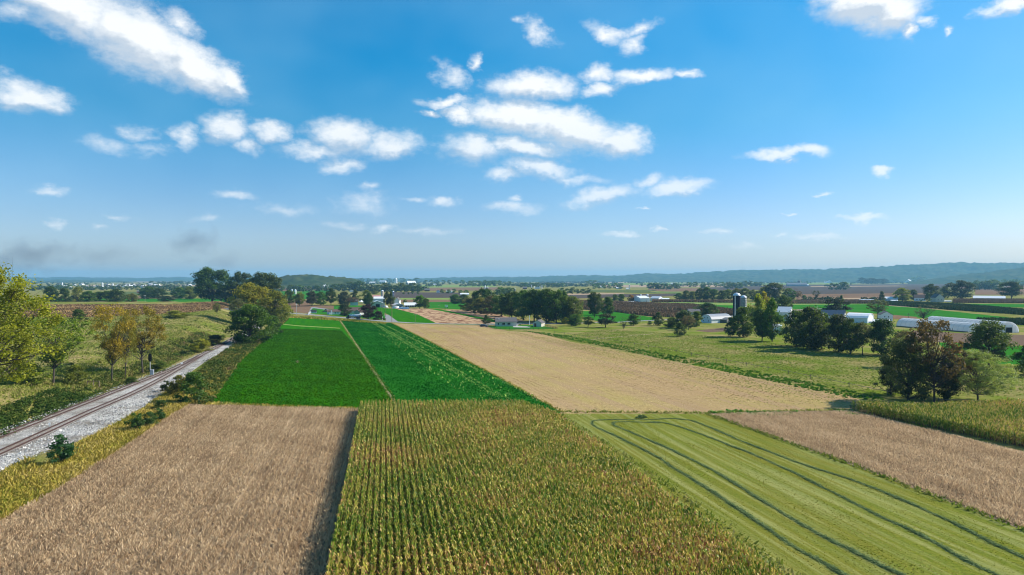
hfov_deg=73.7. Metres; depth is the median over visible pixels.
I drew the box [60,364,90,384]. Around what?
bush
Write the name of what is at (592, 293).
stubble strip
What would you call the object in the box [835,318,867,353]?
tree
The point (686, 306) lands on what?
corn crop
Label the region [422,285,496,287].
pale grass field
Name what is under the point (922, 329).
tree
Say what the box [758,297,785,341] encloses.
tree
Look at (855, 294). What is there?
tilled field
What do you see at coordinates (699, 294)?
tree
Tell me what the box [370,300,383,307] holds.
barn
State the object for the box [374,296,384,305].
barn
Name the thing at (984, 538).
hay windrow
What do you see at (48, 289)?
tree
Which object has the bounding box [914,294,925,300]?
house
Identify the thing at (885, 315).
house
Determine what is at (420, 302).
tree
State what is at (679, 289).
tilled field
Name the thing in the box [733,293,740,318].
silo
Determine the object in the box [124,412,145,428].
bush
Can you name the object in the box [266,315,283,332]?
bush
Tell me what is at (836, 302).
tree
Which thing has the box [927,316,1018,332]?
greenhouse
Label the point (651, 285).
tilled field
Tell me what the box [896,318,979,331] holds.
greenhouse
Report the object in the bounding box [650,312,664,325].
conifer tree
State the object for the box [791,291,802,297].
tree
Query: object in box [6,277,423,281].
hills
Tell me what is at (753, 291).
tree
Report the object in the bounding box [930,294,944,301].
house
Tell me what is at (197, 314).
bank grass
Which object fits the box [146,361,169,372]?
bush
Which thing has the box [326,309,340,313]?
house
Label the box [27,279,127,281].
hills
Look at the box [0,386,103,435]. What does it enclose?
bank vines
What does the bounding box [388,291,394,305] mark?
tree
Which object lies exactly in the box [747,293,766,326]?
tree
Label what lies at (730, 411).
pale weeds
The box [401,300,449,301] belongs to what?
tilled field
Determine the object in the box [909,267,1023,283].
hills
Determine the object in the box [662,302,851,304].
pale grass field
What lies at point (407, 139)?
sky
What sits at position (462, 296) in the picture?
tree
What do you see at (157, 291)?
tree
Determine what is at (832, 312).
barn
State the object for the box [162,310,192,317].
bush
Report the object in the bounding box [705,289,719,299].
tree
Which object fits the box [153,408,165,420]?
bush
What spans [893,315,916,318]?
tilled field
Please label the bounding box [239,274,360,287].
wooded hill
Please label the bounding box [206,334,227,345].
bush
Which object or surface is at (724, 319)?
shed
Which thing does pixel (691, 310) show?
house
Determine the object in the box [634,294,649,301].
barn
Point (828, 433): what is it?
stubble field
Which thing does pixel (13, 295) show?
tree
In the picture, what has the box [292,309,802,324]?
road
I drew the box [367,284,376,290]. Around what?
tree
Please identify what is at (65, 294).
tree
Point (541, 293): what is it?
tree
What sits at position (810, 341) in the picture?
tree
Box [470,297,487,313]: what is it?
tree
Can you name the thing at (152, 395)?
ballast stones
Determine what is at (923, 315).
tree
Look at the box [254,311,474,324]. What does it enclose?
road verge
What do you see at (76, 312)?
bush
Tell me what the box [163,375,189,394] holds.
bush
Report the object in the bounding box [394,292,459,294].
tilled field
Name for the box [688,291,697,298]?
tree
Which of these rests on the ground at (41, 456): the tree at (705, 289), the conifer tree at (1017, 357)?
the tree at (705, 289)
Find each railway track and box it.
[0,326,252,439]
[0,355,202,456]
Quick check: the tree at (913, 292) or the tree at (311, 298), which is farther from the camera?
the tree at (913, 292)
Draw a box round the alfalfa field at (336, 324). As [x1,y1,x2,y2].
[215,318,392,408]
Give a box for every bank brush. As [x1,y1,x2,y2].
[1,316,210,385]
[64,352,184,394]
[147,330,225,357]
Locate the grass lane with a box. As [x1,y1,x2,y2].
[274,323,339,328]
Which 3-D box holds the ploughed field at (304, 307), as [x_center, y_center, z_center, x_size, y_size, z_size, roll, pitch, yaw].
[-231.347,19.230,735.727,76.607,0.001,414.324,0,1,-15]
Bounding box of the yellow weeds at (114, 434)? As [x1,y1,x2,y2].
[0,384,213,519]
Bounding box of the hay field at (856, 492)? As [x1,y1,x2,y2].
[561,414,1023,574]
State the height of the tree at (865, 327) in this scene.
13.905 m
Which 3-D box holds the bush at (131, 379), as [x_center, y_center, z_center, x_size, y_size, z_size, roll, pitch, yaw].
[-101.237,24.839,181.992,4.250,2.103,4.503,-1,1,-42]
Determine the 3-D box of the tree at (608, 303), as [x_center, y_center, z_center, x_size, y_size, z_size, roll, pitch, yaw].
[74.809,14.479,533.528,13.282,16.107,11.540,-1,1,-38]
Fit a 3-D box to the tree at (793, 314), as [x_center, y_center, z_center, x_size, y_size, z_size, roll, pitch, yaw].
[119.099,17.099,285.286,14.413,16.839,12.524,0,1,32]
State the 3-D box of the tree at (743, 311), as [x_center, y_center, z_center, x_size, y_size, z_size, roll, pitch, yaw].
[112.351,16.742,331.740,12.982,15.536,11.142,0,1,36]
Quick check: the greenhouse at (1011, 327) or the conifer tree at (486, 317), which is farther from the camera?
the conifer tree at (486, 317)
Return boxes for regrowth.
[374,324,497,396]
[376,323,505,396]
[379,331,510,399]
[383,324,532,395]
[499,329,845,410]
[520,333,858,403]
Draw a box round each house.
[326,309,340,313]
[345,307,366,313]
[494,315,517,325]
[687,309,699,313]
[777,306,792,320]
[878,311,892,320]
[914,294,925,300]
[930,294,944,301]
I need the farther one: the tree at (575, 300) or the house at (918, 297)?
the house at (918, 297)
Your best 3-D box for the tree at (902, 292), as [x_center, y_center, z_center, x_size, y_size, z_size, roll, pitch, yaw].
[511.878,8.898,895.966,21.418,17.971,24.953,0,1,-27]
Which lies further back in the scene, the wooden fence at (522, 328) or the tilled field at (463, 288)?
the tilled field at (463, 288)
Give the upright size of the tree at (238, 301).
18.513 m
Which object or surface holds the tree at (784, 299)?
on the pasture
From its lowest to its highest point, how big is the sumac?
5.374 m
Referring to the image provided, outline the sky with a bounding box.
[0,0,1023,278]
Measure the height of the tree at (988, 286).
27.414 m
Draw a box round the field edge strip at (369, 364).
[340,321,392,398]
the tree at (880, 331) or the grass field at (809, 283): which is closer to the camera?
the tree at (880, 331)
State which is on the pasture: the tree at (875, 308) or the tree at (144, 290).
the tree at (875, 308)
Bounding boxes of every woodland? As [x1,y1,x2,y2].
[30,282,223,290]
[31,281,223,282]
[138,284,195,293]
[274,283,427,291]
[363,281,424,283]
[425,282,636,286]
[436,281,639,282]
[513,282,622,286]
[639,282,851,286]
[641,281,907,283]
[806,296,899,299]
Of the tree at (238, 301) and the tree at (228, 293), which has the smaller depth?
the tree at (238, 301)
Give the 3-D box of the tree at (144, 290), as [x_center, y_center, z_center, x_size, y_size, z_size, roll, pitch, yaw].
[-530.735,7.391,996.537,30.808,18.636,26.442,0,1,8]
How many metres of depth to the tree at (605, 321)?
394.84 m
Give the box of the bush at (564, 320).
[561,317,568,323]
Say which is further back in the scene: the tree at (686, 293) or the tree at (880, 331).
the tree at (686, 293)
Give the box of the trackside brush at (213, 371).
[195,318,288,401]
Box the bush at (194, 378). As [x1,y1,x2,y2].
[172,371,214,404]
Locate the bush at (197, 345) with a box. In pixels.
[188,339,213,352]
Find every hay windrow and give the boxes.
[591,418,853,574]
[610,421,907,574]
[651,421,999,574]
[676,418,1023,558]
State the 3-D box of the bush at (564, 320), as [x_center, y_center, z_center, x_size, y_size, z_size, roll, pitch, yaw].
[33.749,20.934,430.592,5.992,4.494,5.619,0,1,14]
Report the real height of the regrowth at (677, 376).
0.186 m
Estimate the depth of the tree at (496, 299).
512.98 m
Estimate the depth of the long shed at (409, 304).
685.40 m
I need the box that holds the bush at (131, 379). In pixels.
[122,377,138,384]
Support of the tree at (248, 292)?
on the ground at (41, 456)
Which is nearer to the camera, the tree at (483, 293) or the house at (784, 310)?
the house at (784, 310)
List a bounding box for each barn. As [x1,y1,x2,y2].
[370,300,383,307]
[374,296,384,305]
[394,297,400,303]
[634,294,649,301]
[650,296,662,300]
[701,313,730,322]
[786,283,806,285]
[821,310,845,317]
[846,313,873,322]
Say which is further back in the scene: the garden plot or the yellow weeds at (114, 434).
the garden plot
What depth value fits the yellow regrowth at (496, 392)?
218.76 m
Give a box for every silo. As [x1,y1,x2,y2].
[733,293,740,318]
[740,295,746,315]
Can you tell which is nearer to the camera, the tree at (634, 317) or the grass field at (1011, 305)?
the tree at (634, 317)
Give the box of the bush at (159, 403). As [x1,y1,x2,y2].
[152,400,168,407]
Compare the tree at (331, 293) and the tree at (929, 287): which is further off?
the tree at (929, 287)
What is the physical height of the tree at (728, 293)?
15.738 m
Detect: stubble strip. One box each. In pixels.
[567,293,623,294]
[811,286,867,286]
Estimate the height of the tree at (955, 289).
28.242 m
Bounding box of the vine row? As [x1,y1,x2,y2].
[524,330,884,399]
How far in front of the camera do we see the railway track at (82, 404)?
155.35 m
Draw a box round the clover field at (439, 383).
[343,322,560,412]
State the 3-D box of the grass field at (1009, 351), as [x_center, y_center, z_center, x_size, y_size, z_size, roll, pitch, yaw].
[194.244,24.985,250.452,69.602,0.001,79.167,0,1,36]
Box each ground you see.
[0,282,1023,519]
[849,405,1023,446]
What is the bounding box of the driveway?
[385,315,397,321]
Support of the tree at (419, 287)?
on the ground at (41, 456)
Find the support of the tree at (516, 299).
on the ground at (41, 456)
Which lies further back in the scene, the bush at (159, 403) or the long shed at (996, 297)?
the long shed at (996, 297)
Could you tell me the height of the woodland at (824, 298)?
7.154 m
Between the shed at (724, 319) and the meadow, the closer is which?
the shed at (724, 319)
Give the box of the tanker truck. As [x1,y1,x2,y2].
[346,314,360,318]
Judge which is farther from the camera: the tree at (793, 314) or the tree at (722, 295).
the tree at (722, 295)
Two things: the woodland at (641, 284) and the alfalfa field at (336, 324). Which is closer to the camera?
the alfalfa field at (336, 324)
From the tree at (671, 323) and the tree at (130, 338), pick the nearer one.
the tree at (130, 338)
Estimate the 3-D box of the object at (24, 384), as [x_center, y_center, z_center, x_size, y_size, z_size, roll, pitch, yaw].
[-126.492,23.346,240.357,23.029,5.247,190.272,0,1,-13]
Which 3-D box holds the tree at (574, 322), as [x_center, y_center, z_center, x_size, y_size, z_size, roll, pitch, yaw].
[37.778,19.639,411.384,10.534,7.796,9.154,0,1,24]
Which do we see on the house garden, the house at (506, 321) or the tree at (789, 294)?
the house at (506, 321)
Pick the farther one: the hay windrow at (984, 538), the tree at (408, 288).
the tree at (408, 288)
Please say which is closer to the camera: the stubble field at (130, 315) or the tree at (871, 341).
the tree at (871, 341)
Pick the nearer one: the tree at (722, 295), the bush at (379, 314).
the bush at (379, 314)
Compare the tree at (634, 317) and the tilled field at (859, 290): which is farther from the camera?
the tilled field at (859, 290)
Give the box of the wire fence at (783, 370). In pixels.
[555,331,998,401]
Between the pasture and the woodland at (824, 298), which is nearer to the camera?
the pasture
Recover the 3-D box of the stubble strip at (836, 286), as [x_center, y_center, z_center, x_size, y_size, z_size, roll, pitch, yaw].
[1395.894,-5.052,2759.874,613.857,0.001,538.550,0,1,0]
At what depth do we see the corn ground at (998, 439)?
128.94 m
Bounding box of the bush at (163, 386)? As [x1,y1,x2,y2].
[160,381,169,390]
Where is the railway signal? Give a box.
[148,353,153,375]
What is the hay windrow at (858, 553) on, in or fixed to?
on the hay field at (856, 492)
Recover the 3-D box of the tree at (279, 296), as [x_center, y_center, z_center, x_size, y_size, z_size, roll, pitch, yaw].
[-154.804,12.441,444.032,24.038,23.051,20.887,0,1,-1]
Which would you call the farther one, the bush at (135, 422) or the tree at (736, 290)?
the tree at (736, 290)
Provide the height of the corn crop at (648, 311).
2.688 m
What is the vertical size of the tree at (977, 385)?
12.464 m
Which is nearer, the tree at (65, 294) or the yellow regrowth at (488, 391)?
the yellow regrowth at (488, 391)
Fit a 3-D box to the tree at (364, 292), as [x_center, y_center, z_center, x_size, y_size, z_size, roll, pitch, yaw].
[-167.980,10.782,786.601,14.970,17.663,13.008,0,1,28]
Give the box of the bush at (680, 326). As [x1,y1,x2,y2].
[674,322,686,336]
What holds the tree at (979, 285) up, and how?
on the ground at (41, 456)
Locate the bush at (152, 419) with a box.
[140,411,158,424]
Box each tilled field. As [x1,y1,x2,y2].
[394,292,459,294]
[394,295,459,297]
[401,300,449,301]
[423,287,499,290]
[568,294,674,297]
[599,285,722,286]
[623,292,679,293]
[649,288,698,291]
[701,284,949,290]
[785,286,943,293]
[793,293,925,295]
[795,295,894,299]
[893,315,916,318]
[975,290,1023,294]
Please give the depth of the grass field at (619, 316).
514.57 m
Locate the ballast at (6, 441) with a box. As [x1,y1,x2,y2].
[0,333,247,469]
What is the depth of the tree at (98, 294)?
770.33 m
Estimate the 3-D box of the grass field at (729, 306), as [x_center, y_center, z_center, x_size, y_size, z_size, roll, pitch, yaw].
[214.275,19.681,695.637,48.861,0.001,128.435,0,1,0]
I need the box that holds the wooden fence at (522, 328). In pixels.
[478,324,556,329]
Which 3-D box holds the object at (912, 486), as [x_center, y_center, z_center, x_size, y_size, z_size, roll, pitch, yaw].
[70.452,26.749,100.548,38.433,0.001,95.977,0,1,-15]
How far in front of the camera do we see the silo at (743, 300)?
475.21 m
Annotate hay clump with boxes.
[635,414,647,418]
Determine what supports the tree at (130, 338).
on the ground at (41, 456)
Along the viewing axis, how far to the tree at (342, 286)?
1591.65 m
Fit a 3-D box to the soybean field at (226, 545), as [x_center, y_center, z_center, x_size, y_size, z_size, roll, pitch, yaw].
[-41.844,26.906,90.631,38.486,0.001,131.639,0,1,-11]
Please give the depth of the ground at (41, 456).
489.13 m
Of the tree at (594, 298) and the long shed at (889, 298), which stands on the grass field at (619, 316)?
the tree at (594, 298)
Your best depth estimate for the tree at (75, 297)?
784.74 m
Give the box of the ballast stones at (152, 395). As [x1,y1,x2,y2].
[0,331,248,471]
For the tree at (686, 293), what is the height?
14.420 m
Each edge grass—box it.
[191,401,357,408]
[340,320,399,403]
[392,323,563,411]
[555,408,850,413]
[561,413,803,574]
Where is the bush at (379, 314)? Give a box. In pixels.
[373,311,385,319]
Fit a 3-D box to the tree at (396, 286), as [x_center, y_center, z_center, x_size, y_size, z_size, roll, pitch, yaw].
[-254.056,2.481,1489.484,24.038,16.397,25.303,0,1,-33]
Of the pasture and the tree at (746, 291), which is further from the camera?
the tree at (746, 291)
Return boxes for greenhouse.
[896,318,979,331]
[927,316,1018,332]
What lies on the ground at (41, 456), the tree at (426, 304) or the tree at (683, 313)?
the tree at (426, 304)
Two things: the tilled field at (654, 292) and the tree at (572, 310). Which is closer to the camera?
the tree at (572, 310)
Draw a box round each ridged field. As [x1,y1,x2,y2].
[395,308,494,323]
[446,310,527,322]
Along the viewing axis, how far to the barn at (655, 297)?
899.23 m
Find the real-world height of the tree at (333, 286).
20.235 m
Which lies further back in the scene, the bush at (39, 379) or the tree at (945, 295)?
the tree at (945, 295)
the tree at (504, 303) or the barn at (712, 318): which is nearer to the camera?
the barn at (712, 318)
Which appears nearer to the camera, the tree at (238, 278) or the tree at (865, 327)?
the tree at (865, 327)
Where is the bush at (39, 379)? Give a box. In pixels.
[0,362,52,384]
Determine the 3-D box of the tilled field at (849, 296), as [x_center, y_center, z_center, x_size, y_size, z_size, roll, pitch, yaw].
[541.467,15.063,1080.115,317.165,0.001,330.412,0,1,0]
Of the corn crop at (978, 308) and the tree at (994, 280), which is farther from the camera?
the tree at (994, 280)
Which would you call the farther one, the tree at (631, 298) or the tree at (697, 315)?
the tree at (631, 298)
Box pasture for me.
[535,317,1023,404]
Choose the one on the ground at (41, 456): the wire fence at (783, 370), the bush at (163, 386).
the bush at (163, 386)
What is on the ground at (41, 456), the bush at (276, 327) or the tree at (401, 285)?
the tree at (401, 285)
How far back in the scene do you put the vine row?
209.01 m
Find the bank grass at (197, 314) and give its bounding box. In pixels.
[0,307,231,419]
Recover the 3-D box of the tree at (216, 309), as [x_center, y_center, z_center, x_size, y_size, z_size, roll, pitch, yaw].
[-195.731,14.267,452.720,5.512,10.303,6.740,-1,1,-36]
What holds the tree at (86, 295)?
on the ground at (41, 456)
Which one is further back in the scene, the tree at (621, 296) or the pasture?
the tree at (621, 296)
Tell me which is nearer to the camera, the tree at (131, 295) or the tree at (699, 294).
the tree at (131, 295)
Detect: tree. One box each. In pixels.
[0,261,74,382]
[2,315,95,382]
[42,286,58,301]
[53,287,71,301]
[70,286,83,301]
[78,291,97,301]
[87,302,138,380]
[91,291,102,301]
[99,291,115,301]
[105,289,128,301]
[111,315,137,378]
[112,305,168,373]
[124,293,139,301]
[137,286,154,298]
[146,288,168,298]
[157,296,174,301]
[170,287,184,298]
[180,286,196,298]
[190,266,233,300]
[212,303,220,312]
[220,281,240,302]
[222,304,276,343]
[226,282,273,317]
[227,271,254,300]
[228,298,246,323]
[247,271,282,299]
[255,289,293,322]
[284,290,295,303]
[292,292,305,305]
[306,291,317,304]
[315,291,326,304]
[324,288,338,302]
[330,283,337,290]
[337,291,351,304]
[338,303,352,315]
[340,284,347,290]
[345,281,353,290]
[348,284,357,289]
[350,289,359,299]
[354,281,365,288]
[358,304,377,318]
[359,290,370,302]
[362,292,373,305]
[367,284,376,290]
[379,283,389,291]
[383,291,389,304]
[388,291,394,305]
[390,285,399,291]
[395,282,405,291]
[404,285,411,291]
[406,282,418,291]
[413,295,424,307]
[416,285,423,291]
[422,298,429,307]
[449,294,460,303]
[458,294,468,303]
[458,297,473,310]
[465,291,479,310]
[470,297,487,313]
[472,287,495,308]
[480,295,499,314]
[482,315,491,323]
[489,293,510,315]
[494,287,506,294]
[498,291,521,316]
[510,290,532,319]
[516,288,543,320]
[531,289,556,321]
[541,290,567,322]
[559,295,583,321]
[559,308,574,320]
[566,314,582,325]
[583,316,594,324]
[587,291,603,316]
[598,313,616,327]
[601,296,614,313]
[611,294,617,300]
[617,294,624,300]
[627,295,633,300]
[627,314,640,324]
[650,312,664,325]
[663,283,670,289]
[663,317,677,327]
[673,293,684,298]
[674,310,695,327]
[680,290,691,298]
[681,315,694,329]
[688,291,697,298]
[691,311,703,326]
[692,303,719,315]
[694,288,704,299]
[701,287,712,298]
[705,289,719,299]
[715,290,726,299]
[723,282,732,288]
[723,289,733,299]
[723,317,735,336]
[730,288,742,297]
[730,306,754,336]
[740,288,749,298]
[747,289,756,299]
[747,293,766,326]
[751,306,774,340]
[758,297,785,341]
[759,282,790,300]
[761,291,769,307]
[775,294,793,309]
[778,310,807,345]
[781,288,796,299]
[788,305,833,349]
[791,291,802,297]
[805,311,835,348]
[819,298,853,309]
[822,313,857,352]
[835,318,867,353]
[837,282,844,289]
[842,282,849,289]
[853,321,872,354]
[865,318,903,354]
[865,327,879,352]
[866,299,889,317]
[872,362,906,394]
[875,291,885,299]
[879,336,944,400]
[891,330,908,352]
[893,288,911,300]
[903,315,967,403]
[909,289,917,299]
[913,304,937,318]
[918,346,977,391]
[920,292,931,301]
[922,284,942,298]
[928,357,965,400]
[940,280,978,298]
[940,287,950,297]
[950,349,1021,400]
[962,319,1019,365]
[973,280,986,289]
[984,280,994,289]
[988,279,998,289]
[991,281,1002,289]
[994,280,1023,297]
[1006,346,1023,373]
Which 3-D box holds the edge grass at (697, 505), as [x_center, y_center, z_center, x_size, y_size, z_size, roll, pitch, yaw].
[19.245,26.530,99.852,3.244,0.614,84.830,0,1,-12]
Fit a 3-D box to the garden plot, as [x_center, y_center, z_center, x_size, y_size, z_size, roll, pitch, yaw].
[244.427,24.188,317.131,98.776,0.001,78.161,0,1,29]
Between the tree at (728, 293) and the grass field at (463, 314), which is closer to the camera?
the grass field at (463, 314)
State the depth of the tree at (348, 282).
1638.07 m
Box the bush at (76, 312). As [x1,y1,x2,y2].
[69,309,88,319]
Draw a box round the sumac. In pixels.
[45,434,77,463]
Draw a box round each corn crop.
[324,398,789,574]
[575,304,681,316]
[578,300,732,315]
[652,299,732,302]
[790,299,879,303]
[851,397,1023,444]
[881,300,1023,314]
[953,298,1023,302]
[976,317,1023,324]
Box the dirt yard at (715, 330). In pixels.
[695,328,739,331]
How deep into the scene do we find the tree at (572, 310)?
437.61 m
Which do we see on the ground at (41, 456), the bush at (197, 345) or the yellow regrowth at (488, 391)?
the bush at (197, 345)
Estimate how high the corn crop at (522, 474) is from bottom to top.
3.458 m
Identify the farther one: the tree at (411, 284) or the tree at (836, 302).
the tree at (411, 284)
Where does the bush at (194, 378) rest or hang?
on the ground at (41, 456)
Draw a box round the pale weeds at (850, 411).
[835,408,866,414]
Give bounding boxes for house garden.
[488,325,551,328]
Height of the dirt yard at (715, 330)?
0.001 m
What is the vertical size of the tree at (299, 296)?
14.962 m
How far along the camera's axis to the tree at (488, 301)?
531.55 m
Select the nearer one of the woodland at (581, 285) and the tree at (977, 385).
the tree at (977, 385)
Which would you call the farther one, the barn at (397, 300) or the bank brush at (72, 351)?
the barn at (397, 300)
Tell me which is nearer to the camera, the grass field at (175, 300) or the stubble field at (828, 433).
the stubble field at (828, 433)
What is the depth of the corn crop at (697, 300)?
838.04 m
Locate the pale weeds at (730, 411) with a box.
[709,409,797,414]
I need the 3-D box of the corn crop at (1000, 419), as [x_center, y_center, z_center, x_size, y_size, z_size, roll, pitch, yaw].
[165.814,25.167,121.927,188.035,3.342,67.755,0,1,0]
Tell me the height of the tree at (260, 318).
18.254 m
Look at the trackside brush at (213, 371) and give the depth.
217.67 m
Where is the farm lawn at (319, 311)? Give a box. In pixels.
[311,305,384,319]
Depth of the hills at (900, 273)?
7065.63 m
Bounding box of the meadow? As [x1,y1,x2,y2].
[427,302,494,310]
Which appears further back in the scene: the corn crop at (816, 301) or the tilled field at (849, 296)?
the tilled field at (849, 296)
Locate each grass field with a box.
[28,299,258,302]
[122,292,201,294]
[276,290,328,299]
[377,308,434,322]
[395,298,448,299]
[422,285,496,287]
[428,308,494,321]
[579,311,653,321]
[590,290,653,291]
[604,283,682,284]
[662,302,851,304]
[715,305,732,307]
[762,283,855,284]
[792,304,1007,318]
[940,343,1022,363]
[975,304,1023,306]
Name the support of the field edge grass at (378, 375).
on the field edge strip at (369, 364)
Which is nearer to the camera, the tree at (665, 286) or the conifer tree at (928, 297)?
the conifer tree at (928, 297)
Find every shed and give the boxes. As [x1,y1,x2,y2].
[391,303,403,306]
[404,302,416,306]
[533,319,545,326]
[720,317,728,322]
[885,297,897,300]
[973,296,1005,298]
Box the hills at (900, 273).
[387,262,1023,282]
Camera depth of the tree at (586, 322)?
399.56 m
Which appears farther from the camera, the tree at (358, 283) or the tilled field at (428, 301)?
the tree at (358, 283)
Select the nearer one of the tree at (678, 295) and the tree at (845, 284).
the tree at (678, 295)
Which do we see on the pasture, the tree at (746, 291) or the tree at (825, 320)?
the tree at (825, 320)
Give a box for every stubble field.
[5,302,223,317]
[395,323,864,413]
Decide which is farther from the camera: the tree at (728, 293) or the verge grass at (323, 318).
the tree at (728, 293)
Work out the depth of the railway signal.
194.31 m
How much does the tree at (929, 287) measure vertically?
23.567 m
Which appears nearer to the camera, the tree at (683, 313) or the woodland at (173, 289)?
the tree at (683, 313)
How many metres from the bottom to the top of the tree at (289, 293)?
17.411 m
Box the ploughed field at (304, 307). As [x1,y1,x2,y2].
[268,300,333,312]
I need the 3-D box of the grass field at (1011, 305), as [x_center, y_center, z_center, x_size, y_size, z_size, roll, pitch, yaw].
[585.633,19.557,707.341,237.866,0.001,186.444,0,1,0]
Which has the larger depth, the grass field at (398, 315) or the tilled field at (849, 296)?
the tilled field at (849, 296)
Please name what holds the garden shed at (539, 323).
on the house garden
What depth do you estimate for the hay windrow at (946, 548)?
80.88 m
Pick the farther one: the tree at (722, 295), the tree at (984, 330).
the tree at (722, 295)
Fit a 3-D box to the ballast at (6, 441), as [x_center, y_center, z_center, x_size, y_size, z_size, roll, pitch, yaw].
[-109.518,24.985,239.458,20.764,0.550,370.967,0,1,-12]
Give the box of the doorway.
[1006,327,1011,332]
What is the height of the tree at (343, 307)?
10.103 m
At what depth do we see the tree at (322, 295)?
733.52 m
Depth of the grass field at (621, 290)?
1706.90 m
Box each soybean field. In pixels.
[0,405,357,574]
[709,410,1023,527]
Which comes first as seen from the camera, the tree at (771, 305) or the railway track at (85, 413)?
the railway track at (85, 413)
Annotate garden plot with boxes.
[914,331,1023,344]
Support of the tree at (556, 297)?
on the ground at (41, 456)
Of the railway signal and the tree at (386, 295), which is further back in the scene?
the tree at (386, 295)
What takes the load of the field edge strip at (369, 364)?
on the alfalfa field at (336, 324)
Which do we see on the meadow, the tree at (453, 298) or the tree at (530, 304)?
the tree at (453, 298)
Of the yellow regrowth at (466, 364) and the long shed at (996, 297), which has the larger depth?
the long shed at (996, 297)
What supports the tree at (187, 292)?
on the grass field at (175, 300)
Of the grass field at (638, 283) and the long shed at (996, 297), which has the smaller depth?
the long shed at (996, 297)
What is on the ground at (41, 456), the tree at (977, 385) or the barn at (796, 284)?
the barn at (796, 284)
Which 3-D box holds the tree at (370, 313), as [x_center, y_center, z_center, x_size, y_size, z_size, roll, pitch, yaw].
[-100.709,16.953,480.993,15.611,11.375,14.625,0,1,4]
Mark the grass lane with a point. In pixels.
(308, 326)
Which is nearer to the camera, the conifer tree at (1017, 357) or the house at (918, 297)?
the conifer tree at (1017, 357)
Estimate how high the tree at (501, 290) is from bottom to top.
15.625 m
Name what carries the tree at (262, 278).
on the ground at (41, 456)
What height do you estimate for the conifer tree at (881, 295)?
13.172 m
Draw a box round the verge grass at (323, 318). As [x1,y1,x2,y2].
[278,315,386,323]
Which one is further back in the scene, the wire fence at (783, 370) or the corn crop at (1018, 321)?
the corn crop at (1018, 321)
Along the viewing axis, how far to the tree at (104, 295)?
769.16 m
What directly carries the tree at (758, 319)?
on the pasture
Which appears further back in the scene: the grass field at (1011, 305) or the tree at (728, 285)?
the tree at (728, 285)
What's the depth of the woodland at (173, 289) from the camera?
1947.38 m
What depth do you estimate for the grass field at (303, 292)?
1451.64 m
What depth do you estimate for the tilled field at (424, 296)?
1112.60 m
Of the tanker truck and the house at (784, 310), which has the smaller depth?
the house at (784, 310)
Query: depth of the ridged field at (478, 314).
543.50 m
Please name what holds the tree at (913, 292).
on the ground at (41, 456)
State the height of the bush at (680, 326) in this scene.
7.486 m
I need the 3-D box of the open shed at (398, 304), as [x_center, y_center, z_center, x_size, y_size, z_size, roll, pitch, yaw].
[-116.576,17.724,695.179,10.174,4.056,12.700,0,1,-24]
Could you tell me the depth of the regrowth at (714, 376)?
196.44 m
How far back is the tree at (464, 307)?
603.25 m
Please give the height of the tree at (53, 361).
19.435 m
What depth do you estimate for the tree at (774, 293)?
873.40 m
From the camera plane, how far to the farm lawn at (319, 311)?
576.75 m
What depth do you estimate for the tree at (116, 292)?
756.40 m
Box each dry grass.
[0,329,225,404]
[197,320,286,395]
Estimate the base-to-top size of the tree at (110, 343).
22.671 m

